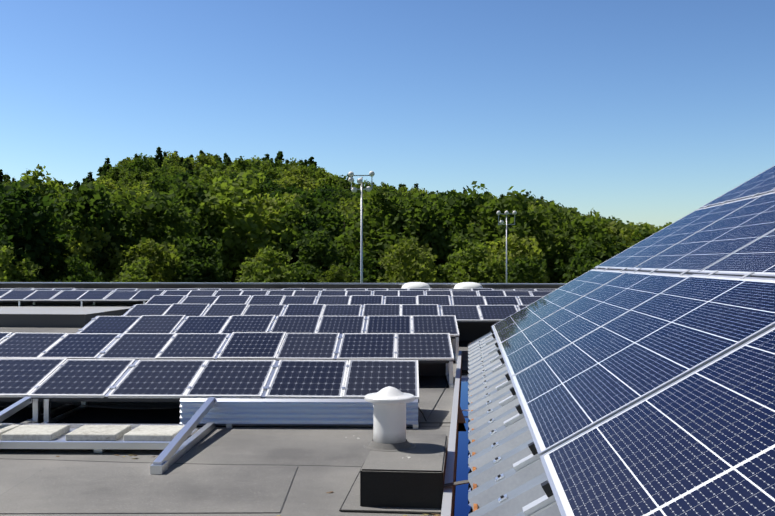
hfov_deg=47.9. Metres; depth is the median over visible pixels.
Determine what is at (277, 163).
broadleaf tree
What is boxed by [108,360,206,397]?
solar panel
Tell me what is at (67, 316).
roof light box
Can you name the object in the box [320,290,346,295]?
pv module field
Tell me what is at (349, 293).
pv module field
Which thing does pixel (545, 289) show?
pv module field
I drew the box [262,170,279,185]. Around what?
broadleaf tree
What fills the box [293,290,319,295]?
pv module field
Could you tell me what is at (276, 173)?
broadleaf tree
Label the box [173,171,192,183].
broadleaf tree
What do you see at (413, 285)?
skylight dome
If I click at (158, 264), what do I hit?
broadleaf tree
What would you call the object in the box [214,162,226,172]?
broadleaf tree
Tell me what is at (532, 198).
broadleaf tree
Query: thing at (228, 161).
conifer tree
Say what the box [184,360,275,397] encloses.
solar panel
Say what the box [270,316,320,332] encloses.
solar panel
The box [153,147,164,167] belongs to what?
conifer tree
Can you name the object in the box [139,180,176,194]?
broadleaf tree
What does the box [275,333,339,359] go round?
solar panel
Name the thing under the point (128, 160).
broadleaf tree
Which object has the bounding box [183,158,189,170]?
conifer tree
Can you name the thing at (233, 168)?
broadleaf tree
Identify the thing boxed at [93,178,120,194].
broadleaf tree
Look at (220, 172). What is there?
broadleaf tree
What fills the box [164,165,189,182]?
broadleaf tree
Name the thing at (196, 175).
broadleaf tree
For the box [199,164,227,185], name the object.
broadleaf tree
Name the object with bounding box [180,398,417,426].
wind deflector sheet
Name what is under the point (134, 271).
broadleaf tree
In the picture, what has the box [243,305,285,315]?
solar panel
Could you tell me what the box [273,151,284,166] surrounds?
conifer tree
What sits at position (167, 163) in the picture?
broadleaf tree
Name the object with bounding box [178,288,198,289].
pv module field
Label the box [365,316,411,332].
solar panel
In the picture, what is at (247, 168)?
broadleaf tree
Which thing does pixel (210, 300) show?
pv module field
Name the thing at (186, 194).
broadleaf tree
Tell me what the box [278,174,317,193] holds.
broadleaf tree
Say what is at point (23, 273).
broadleaf tree
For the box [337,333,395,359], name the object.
solar panel
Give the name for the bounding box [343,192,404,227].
broadleaf tree
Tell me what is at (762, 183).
roof pv module
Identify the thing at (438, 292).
pv module field
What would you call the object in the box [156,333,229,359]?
solar panel
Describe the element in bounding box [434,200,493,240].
broadleaf tree
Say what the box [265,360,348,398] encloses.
solar panel
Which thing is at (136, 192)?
broadleaf tree
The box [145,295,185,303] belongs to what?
solar panel
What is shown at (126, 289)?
pv module field
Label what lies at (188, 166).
conifer tree
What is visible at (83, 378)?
solar panel
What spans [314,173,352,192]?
broadleaf tree
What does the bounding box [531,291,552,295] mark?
pv module field
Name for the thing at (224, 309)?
solar panel
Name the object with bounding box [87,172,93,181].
conifer tree
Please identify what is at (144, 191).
broadleaf tree
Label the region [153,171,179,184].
broadleaf tree
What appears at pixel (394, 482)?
vent plinth
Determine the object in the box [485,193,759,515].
pv mount rails
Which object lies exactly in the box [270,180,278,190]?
conifer tree
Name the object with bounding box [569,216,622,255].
broadleaf tree
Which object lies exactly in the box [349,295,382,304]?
solar panel
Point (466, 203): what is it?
broadleaf tree
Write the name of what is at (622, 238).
broadleaf tree
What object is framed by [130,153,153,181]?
broadleaf tree
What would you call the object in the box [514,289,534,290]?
pv module field
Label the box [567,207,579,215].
broadleaf tree
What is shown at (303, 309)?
solar panel
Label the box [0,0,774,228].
sky
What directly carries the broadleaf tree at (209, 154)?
on the hill
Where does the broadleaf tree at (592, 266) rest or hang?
on the hill
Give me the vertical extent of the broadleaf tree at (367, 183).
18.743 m
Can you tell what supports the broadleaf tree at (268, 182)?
on the hill
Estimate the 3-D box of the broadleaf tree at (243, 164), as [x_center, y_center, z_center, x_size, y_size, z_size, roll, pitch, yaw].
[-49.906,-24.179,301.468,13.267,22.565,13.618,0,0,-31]
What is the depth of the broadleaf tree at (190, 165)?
339.21 m
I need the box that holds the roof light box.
[0,305,132,327]
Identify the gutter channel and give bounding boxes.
[441,351,471,515]
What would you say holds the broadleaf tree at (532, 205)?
on the hill
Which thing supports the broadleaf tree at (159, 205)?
on the hill
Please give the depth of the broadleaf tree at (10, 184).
113.71 m
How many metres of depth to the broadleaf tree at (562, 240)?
133.31 m
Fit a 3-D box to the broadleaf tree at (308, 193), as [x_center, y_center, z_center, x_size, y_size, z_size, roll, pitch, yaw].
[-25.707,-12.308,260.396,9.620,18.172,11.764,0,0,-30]
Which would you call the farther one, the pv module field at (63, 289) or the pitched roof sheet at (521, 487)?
the pv module field at (63, 289)
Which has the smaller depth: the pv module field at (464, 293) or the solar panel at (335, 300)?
the solar panel at (335, 300)
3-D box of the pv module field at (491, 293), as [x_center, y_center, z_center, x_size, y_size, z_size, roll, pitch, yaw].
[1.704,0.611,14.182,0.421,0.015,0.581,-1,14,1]
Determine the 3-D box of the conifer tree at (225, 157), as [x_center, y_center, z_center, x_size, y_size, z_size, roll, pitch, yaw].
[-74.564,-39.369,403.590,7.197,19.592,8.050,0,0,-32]
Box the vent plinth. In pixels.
[339,434,447,513]
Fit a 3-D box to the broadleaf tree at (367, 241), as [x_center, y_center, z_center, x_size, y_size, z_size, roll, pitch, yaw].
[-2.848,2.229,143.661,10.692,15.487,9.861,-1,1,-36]
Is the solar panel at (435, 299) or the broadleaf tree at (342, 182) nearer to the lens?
the solar panel at (435, 299)
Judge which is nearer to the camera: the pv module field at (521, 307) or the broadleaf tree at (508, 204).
the pv module field at (521, 307)
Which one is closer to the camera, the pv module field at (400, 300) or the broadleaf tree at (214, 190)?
the pv module field at (400, 300)
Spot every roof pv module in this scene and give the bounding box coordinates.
[492,269,626,343]
[498,271,690,376]
[510,274,774,455]
[540,327,774,515]
[594,195,760,270]
[631,192,774,274]
[698,229,774,277]
[700,165,774,208]
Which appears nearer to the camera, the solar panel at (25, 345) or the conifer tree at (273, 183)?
the solar panel at (25, 345)
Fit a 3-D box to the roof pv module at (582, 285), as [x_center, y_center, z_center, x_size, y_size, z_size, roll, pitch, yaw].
[1.282,0.360,6.798,1.010,0.038,1.700,-30,-3,4]
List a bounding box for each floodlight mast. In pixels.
[348,171,374,282]
[497,211,516,282]
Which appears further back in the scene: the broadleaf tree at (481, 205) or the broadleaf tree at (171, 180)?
the broadleaf tree at (171, 180)
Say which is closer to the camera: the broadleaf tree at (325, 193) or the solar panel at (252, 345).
the solar panel at (252, 345)
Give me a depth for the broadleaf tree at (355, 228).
162.14 m
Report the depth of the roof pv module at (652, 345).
3.10 m
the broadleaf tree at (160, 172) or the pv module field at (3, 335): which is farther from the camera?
the broadleaf tree at (160, 172)
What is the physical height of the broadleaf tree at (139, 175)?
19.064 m
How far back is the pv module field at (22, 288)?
18.10 m
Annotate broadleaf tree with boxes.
[0,181,68,279]
[0,182,53,232]
[0,227,59,281]
[0,244,41,281]
[20,164,80,268]
[42,181,131,281]
[54,253,103,281]
[55,225,127,281]
[63,184,131,233]
[84,181,129,214]
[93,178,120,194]
[95,175,107,184]
[104,189,200,281]
[105,161,138,183]
[105,173,118,183]
[109,186,134,235]
[110,257,158,281]
[111,239,183,281]
[114,168,135,190]
[115,173,138,190]
[116,184,137,194]
[117,157,135,167]
[118,168,145,181]
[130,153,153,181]
[130,189,154,208]
[131,188,148,207]
[131,223,177,280]
[137,180,146,189]
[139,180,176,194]
[141,172,151,180]
[145,167,164,184]
[146,174,178,196]
[146,176,175,194]
[147,159,157,167]
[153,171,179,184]
[156,158,182,169]
[156,176,234,272]
[161,157,181,166]
[164,151,182,167]
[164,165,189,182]
[172,234,232,282]
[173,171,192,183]
[176,255,222,282]
[177,177,208,197]
[181,156,197,171]
[186,153,216,174]
[190,166,212,179]
[190,204,249,281]
[194,169,297,282]
[197,153,220,170]
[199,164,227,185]
[204,176,230,197]
[211,168,229,177]
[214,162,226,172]
[216,237,248,282]
[223,161,239,175]
[226,156,261,177]
[229,172,238,179]
[229,173,255,197]
[234,193,296,273]
[235,251,288,282]
[236,245,299,282]
[243,179,284,197]
[244,167,265,176]
[246,171,280,191]
[247,155,259,169]
[251,160,279,180]
[251,193,308,252]
[251,201,322,281]
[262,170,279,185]
[264,183,302,200]
[265,167,282,180]
[270,160,290,170]
[272,177,305,192]
[275,163,288,170]
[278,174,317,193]
[278,192,307,216]
[280,165,311,187]
[283,163,313,187]
[286,210,346,282]
[286,229,345,282]
[288,157,303,166]
[293,213,339,255]
[295,187,315,198]
[295,190,355,243]
[306,163,326,182]
[309,183,341,203]
[310,167,337,187]
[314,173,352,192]
[316,264,356,282]
[322,200,364,233]
[324,203,356,235]
[327,187,355,204]
[331,174,365,194]
[334,182,425,275]
[338,196,359,213]
[340,192,365,201]
[340,252,388,282]
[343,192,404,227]
[347,227,395,279]
[363,180,377,187]
[374,236,440,282]
[376,241,442,282]
[377,192,458,278]
[387,185,402,193]
[390,192,406,200]
[396,186,407,192]
[396,192,410,199]
[396,197,418,208]
[402,186,418,197]
[408,228,448,276]
[425,181,497,279]
[430,190,445,204]
[430,232,490,282]
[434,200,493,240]
[436,190,455,200]
[448,242,508,282]
[461,186,554,281]
[467,197,497,244]
[483,233,549,282]
[501,200,570,282]
[502,255,546,282]
[520,191,542,211]
[527,201,547,213]
[530,200,588,249]
[537,223,583,282]
[538,201,581,280]
[552,215,619,282]
[554,240,604,282]
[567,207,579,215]
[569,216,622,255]
[571,214,620,244]
[571,260,601,280]
[579,208,603,222]
[604,221,623,245]
[606,217,621,227]
[612,227,654,254]
[613,225,641,242]
[618,222,653,250]
[630,222,671,246]
[638,222,657,233]
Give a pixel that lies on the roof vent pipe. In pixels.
(389, 418)
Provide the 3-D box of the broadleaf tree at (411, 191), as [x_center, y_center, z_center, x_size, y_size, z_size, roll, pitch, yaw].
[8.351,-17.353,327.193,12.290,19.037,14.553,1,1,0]
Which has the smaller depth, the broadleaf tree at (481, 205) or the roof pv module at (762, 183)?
the roof pv module at (762, 183)
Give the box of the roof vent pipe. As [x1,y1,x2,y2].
[364,386,415,451]
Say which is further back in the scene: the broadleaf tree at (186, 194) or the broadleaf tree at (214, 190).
the broadleaf tree at (214, 190)
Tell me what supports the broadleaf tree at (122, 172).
on the hill
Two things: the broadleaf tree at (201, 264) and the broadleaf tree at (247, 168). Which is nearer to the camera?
the broadleaf tree at (201, 264)
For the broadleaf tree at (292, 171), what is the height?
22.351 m
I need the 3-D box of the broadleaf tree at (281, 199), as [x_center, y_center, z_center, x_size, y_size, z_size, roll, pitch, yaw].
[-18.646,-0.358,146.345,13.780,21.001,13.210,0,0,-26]
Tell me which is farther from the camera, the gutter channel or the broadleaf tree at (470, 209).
the broadleaf tree at (470, 209)
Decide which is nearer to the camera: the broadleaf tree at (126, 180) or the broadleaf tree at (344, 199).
the broadleaf tree at (344, 199)
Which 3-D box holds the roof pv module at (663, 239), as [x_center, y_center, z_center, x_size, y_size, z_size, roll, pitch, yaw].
[2.170,-0.156,6.719,1.010,0.038,1.700,-30,-3,4]
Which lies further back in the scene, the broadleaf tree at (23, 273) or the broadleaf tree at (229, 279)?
the broadleaf tree at (229, 279)
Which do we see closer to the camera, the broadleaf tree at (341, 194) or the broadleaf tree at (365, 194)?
the broadleaf tree at (365, 194)
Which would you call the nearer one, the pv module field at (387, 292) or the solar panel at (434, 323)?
the solar panel at (434, 323)
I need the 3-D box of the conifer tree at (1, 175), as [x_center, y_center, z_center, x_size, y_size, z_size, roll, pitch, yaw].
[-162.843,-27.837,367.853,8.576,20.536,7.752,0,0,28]
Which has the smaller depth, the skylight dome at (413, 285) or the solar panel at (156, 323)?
the solar panel at (156, 323)
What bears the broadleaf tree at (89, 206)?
on the hill
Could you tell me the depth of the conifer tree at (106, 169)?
327.98 m
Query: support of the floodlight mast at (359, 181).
on the ground
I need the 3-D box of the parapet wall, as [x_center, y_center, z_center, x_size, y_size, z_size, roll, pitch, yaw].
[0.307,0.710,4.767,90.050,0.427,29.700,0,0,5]
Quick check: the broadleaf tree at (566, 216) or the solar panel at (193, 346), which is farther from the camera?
the broadleaf tree at (566, 216)
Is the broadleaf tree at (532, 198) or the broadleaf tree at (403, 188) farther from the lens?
the broadleaf tree at (403, 188)
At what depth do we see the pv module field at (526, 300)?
11.21 m
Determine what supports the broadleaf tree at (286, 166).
on the hill
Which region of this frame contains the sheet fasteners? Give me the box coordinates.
[478,339,507,502]
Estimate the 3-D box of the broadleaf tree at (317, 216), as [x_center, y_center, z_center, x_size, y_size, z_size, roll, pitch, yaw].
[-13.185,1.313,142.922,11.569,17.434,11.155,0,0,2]
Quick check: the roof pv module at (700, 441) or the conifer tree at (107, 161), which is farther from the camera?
the conifer tree at (107, 161)
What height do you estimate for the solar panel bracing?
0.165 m
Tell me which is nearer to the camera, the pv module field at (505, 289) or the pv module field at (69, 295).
the pv module field at (69, 295)
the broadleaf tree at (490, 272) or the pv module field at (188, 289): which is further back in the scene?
the broadleaf tree at (490, 272)
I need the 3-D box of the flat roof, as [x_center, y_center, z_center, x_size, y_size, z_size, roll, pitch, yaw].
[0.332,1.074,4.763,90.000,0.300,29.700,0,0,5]
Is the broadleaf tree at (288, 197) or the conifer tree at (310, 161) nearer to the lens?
the broadleaf tree at (288, 197)
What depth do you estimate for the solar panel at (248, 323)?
8.13 m
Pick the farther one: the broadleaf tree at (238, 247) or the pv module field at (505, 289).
the broadleaf tree at (238, 247)
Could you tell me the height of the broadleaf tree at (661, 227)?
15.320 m
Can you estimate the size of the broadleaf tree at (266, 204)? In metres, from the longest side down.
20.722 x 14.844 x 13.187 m
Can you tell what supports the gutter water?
in the gutter channel
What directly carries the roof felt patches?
on the flat roof
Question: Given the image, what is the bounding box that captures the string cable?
[0,381,447,420]
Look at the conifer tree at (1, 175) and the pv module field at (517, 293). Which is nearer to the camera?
the pv module field at (517, 293)
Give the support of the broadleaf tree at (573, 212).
on the hill
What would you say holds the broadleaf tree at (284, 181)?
on the hill
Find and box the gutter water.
[453,360,470,515]
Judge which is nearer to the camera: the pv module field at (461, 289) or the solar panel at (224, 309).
the solar panel at (224, 309)
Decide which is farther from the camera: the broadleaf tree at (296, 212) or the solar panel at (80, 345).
the broadleaf tree at (296, 212)
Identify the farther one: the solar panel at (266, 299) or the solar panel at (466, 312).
the solar panel at (266, 299)
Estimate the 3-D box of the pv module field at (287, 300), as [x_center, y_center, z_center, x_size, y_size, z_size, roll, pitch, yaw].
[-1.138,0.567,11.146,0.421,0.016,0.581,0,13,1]
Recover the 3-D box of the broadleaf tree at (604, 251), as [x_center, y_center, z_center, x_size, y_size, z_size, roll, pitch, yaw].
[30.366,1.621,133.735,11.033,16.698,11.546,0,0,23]
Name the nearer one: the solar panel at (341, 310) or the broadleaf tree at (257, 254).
the solar panel at (341, 310)
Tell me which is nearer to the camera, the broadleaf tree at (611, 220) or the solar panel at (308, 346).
the solar panel at (308, 346)
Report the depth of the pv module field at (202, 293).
14.39 m
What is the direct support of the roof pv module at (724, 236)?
on the pv mount rails
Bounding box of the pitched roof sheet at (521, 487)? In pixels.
[468,332,560,515]
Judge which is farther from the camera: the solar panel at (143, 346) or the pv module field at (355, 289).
the pv module field at (355, 289)
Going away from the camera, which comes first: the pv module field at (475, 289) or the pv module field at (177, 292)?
the pv module field at (177, 292)
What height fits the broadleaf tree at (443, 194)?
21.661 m
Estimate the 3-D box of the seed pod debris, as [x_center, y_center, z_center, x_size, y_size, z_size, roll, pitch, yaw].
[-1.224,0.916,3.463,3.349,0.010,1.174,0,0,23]
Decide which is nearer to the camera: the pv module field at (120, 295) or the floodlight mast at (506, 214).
the pv module field at (120, 295)
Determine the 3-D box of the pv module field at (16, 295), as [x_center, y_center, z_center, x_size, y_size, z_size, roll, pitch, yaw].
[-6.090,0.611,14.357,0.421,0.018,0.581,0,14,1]
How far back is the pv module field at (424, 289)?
17.92 m
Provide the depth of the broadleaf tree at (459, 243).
108.54 m
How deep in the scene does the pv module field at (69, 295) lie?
14.31 m
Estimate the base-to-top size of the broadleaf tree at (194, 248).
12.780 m
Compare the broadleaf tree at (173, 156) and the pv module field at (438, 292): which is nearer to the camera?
the pv module field at (438, 292)
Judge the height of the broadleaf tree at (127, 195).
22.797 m
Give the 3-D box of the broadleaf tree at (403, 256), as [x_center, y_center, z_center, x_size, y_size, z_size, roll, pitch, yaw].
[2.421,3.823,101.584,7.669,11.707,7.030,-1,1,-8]
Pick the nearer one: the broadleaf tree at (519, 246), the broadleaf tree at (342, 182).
the broadleaf tree at (519, 246)
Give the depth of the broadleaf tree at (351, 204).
171.52 m
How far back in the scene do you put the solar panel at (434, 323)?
8.08 m
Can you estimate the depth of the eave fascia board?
2.96 m
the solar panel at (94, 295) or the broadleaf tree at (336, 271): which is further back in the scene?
the broadleaf tree at (336, 271)
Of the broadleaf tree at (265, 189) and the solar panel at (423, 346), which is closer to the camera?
the solar panel at (423, 346)
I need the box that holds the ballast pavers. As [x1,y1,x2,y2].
[0,424,184,440]
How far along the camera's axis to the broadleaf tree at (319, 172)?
300.91 m
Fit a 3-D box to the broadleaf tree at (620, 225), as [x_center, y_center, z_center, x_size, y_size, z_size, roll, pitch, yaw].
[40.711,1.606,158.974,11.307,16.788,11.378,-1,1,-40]
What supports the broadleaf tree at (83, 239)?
on the hill
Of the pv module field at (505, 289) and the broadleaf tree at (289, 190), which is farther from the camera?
the broadleaf tree at (289, 190)
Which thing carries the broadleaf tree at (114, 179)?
on the hill
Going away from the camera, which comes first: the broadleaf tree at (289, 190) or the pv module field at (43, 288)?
the pv module field at (43, 288)
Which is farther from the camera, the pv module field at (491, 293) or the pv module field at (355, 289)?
the pv module field at (355, 289)
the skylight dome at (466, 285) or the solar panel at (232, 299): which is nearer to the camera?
the solar panel at (232, 299)
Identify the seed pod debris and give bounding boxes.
[56,454,440,515]
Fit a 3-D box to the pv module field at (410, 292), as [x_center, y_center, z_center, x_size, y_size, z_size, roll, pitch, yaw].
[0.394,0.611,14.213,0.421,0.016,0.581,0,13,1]
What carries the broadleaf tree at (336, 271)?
on the hill
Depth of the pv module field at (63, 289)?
18.06 m
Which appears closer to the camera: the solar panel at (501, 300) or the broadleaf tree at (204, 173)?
the solar panel at (501, 300)
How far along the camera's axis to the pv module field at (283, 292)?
14.40 m
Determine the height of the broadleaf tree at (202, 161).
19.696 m
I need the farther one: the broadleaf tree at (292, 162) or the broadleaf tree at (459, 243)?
the broadleaf tree at (292, 162)
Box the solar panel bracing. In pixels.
[0,397,215,473]
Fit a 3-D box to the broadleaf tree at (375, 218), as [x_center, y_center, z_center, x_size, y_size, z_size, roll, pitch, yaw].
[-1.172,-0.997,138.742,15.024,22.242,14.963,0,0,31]
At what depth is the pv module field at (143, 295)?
14.33 m
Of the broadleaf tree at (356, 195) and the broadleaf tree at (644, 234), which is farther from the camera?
the broadleaf tree at (356, 195)
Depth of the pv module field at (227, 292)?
14.43 m
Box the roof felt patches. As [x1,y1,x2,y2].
[0,389,465,513]
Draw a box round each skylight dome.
[401,282,431,288]
[453,282,482,288]
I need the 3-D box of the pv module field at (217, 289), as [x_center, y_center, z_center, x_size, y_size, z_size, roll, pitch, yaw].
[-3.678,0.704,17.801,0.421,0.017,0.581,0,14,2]
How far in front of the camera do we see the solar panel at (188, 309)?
9.71 m
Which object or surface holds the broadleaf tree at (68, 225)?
on the hill
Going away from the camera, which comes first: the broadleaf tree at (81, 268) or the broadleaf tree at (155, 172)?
the broadleaf tree at (81, 268)
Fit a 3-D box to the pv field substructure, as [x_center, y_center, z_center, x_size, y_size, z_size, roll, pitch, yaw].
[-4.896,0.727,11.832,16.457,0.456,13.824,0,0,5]
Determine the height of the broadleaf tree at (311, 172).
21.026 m
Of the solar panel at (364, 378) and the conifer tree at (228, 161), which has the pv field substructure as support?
the solar panel at (364, 378)
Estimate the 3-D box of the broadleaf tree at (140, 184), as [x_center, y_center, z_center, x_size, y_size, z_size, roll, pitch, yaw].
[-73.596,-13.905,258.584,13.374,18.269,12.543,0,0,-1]
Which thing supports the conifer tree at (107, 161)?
on the hill
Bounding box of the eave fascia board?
[470,342,477,511]
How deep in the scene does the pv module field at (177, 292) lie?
14.45 m
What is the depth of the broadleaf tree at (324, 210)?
150.05 m
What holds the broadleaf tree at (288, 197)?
on the hill
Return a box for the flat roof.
[0,327,467,515]
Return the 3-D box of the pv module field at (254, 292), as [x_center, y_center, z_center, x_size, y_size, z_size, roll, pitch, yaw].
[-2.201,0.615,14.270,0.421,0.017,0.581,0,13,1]
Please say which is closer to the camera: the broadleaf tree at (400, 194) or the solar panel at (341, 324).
the solar panel at (341, 324)
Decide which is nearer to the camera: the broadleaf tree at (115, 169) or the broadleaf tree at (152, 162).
the broadleaf tree at (115, 169)
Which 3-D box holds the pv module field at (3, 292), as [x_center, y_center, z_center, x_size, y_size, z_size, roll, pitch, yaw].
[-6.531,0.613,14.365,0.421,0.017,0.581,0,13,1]
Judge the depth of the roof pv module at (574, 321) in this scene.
4.90 m
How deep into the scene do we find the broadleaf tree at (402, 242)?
107.43 m
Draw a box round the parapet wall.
[0,282,566,288]
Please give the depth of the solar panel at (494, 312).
9.60 m
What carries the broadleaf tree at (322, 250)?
on the ground
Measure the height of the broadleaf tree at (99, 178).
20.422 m
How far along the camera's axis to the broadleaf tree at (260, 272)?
101.93 m
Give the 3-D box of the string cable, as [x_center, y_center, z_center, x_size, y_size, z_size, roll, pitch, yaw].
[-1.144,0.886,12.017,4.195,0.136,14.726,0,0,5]
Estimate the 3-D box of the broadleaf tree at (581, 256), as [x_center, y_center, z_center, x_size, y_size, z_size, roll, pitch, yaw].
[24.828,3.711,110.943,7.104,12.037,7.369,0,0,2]
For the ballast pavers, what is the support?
on the pv field substructure
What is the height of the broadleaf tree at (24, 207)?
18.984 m
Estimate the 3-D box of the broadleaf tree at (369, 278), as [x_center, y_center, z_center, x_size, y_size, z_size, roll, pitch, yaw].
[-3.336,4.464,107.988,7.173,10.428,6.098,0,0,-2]
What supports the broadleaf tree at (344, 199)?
on the hill
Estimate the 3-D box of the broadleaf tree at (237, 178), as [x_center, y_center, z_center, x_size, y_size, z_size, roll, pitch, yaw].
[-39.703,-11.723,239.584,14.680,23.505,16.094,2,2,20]
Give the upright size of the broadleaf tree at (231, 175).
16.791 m
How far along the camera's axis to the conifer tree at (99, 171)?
418.89 m
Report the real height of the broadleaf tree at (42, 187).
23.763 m
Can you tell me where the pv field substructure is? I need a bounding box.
[0,289,535,428]
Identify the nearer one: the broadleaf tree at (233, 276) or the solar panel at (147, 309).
the solar panel at (147, 309)
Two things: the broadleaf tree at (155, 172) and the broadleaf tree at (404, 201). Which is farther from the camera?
the broadleaf tree at (155, 172)
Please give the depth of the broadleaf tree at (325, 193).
233.79 m
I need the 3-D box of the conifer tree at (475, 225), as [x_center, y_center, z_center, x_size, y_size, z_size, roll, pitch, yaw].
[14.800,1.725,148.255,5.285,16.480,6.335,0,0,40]
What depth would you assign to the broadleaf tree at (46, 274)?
101.91 m
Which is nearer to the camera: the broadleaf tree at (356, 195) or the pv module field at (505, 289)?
the pv module field at (505, 289)
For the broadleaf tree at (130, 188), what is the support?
on the hill
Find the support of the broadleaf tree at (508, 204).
on the hill
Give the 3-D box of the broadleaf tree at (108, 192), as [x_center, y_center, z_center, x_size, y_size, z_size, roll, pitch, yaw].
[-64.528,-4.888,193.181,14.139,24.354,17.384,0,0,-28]
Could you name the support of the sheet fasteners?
on the pitched
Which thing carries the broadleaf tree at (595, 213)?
on the hill
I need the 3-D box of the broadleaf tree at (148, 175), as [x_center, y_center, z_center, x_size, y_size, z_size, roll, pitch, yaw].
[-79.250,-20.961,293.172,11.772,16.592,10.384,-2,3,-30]
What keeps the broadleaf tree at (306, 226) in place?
on the hill
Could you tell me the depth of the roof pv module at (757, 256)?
3.79 m
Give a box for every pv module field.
[0,290,11,296]
[0,290,36,300]
[0,332,11,341]
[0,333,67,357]
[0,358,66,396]
[11,288,33,289]
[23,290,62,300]
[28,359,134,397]
[33,288,54,289]
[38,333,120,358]
[50,290,88,300]
[53,288,74,290]
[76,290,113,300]
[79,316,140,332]
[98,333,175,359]
[104,291,138,300]
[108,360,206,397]
[115,288,137,290]
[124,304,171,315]
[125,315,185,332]
[130,290,164,300]
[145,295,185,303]
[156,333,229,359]
[162,290,190,295]
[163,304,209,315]
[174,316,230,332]
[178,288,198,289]
[180,296,217,304]
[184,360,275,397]
[187,290,216,295]
[199,288,220,290]
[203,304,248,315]
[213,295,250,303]
[214,290,242,295]
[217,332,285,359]
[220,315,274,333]
[241,290,268,295]
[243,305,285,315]
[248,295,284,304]
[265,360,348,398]
[267,290,294,295]
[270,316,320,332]
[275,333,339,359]
[281,296,316,304]
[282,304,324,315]
[283,288,303,289]
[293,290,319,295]
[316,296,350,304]
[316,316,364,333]
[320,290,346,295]
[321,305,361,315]
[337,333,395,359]
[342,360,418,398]
[345,288,365,290]
[346,291,371,295]
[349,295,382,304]
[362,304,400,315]
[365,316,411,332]
[367,288,386,290]
[373,290,398,295]
[384,296,416,303]
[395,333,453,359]
[399,290,424,295]
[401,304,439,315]
[409,288,429,290]
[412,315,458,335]
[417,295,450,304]
[426,290,451,295]
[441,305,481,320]
[451,289,471,290]
[451,291,477,295]
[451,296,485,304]
[472,288,492,290]
[478,290,504,295]
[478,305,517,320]
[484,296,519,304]
[494,289,513,290]
[504,291,530,295]
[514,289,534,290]
[517,305,527,309]
[518,296,543,304]
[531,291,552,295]
[536,289,555,290]
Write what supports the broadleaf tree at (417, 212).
on the ground
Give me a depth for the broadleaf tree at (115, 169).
288.54 m
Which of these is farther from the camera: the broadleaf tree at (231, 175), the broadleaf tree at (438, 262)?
the broadleaf tree at (231, 175)
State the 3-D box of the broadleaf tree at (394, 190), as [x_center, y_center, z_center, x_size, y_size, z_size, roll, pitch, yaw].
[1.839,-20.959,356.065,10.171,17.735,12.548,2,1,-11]
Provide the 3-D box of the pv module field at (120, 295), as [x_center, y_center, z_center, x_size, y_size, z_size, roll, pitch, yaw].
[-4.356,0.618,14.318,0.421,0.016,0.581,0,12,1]
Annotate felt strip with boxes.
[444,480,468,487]
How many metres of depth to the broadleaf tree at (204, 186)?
224.15 m
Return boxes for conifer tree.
[0,169,2,183]
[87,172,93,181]
[96,167,102,181]
[100,158,111,175]
[103,165,109,175]
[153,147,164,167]
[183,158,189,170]
[186,162,192,171]
[223,153,227,168]
[225,157,231,168]
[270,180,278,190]
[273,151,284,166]
[307,157,315,168]
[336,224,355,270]
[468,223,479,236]
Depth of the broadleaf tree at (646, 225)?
165.57 m
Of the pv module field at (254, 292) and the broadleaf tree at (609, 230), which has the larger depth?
the broadleaf tree at (609, 230)
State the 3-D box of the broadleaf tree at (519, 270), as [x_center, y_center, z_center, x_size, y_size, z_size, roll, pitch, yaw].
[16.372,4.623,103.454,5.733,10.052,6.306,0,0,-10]
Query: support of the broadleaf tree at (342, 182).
on the hill
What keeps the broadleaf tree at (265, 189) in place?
on the hill
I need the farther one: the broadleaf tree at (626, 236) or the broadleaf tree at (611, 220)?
the broadleaf tree at (611, 220)
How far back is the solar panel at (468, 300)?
11.17 m
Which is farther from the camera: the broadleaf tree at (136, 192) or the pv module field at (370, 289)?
the broadleaf tree at (136, 192)
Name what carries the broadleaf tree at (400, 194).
on the hill

